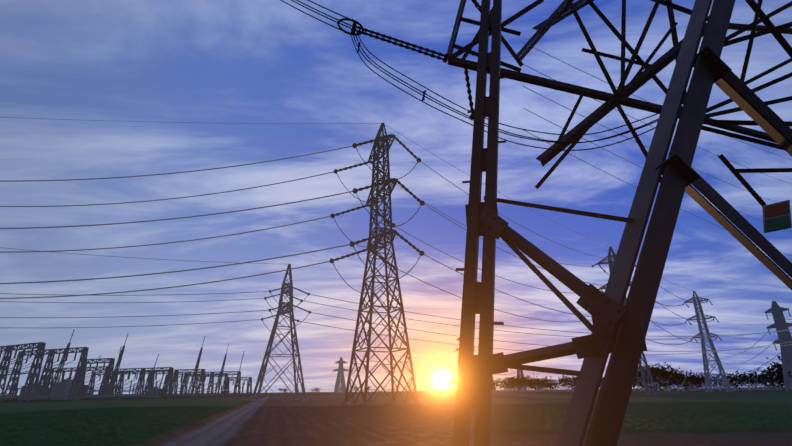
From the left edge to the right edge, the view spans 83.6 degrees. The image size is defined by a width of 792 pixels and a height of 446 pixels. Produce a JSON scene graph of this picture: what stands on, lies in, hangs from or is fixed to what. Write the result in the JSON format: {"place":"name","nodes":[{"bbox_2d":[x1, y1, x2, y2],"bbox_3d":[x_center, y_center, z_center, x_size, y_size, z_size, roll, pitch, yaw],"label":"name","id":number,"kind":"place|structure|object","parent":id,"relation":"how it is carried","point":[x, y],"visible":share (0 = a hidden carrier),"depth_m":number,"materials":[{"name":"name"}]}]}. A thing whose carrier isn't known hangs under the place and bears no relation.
{"place":"outdoors","nodes":[
{"label":"outdoors","id":0,"kind":"place"},
{"bbox_2d":[0,387,791,445],"bbox_3d":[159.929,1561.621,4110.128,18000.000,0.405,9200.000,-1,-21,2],"label":"ground","id":1,"kind":"structure","parent":0,"point":[737,417],"depth_m":29.41,"materials":[{"name":"green plant"}]},
{"bbox_2d":[0,329,252,400],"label":"substation","id":2,"kind":"object","parent":1,"relation":"on","point":[74,388],"visible":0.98,"depth_m":195.34,"materials":[{"name":"metal"}]},
{"bbox_2d":[250,264,310,401],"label":"transmission tower","id":3,"kind":"structure","parent":1,"relation":"on","point":[287,307],"depth_m":109.11,"materials":[{"name":"metal"}]},
{"bbox_2d":[332,357,348,393],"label":"pylon","id":4,"kind":"object","parent":1,"relation":"on","point":[340,370],"visible":0.94,"depth_m":486.56,"materials":[{"name":"metal"}]},
{"bbox_2d":[329,123,424,404],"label":"tension pylon","id":5,"kind":"object","parent":1,"relation":"on","point":[374,199],"visible":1,"depth_m":77.99,"materials":[{"name":"metal"}]},
{"bbox_2d":[0,117,714,344],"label":"power lines","id":6,"kind":"object","parent":5,"relation":"attached to","point":[253,231],"visible":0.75,"depth_m":80.72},
{"bbox_2d":[511,364,526,391],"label":"pylon","id":7,"kind":"object","parent":1,"relation":"on","point":[520,373],"visible":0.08,"depth_m":509.86,"materials":[{"name":"metal"}]},
{"bbox_2d":[279,356,791,393],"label":"trees","id":8,"kind":"object","parent":1,"relation":"on","point":[662,377],"visible":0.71,"depth_m":325.89,"materials":[{"name":"green plant"}]},
{"bbox_2d":[337,0,791,445],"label":"tower","id":9,"kind":"structure","parent":1,"relation":"on","point":[618,329],"depth_m":3.12,"materials":[{"name":"metal"}]},
{"bbox_2d":[280,0,683,150],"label":"foreground conductors","id":10,"kind":"object","parent":9,"relation":"attached to","point":[538,139],"visible":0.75,"depth_m":17.67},
{"bbox_2d":[592,247,658,394],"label":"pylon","id":11,"kind":"object","parent":1,"relation":"on","point":[610,262],"visible":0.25,"depth_m":152.26,"materials":[{"name":"metal"}]},
{"bbox_2d":[0,247,791,354],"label":"power lines","id":12,"kind":"object","parent":11,"relation":"attached to","point":[323,314],"visible":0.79,"depth_m":110.36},
{"bbox_2d":[475,319,791,374],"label":"conductors","id":13,"kind":"object","parent":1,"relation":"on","point":[720,355],"visible":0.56,"depth_m":361.65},
{"bbox_2d":[682,291,732,391],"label":"pylon","id":14,"kind":"object","parent":1,"relation":"on","point":[700,334],"visible":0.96,"depth_m":234.55,"materials":[{"name":"metal"}]},
{"bbox_2d":[764,301,791,390],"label":"pylon","id":15,"kind":"object","parent":1,"relation":"on","point":[776,310],"visible":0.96,"depth_m":257.44,"materials":[{"name":"metal"}]},
{"bbox_2d":[0,0,791,394],"label":"sky","id":16,"kind":"structure","parent":0,"point":[216,66],"materials":[{"name":"blue"}]},
{"bbox_2d":[522,42,790,255],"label":"power lines","id":17,"kind":"object","parent":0,"point":[631,139],"visible":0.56,"depth_m":80.16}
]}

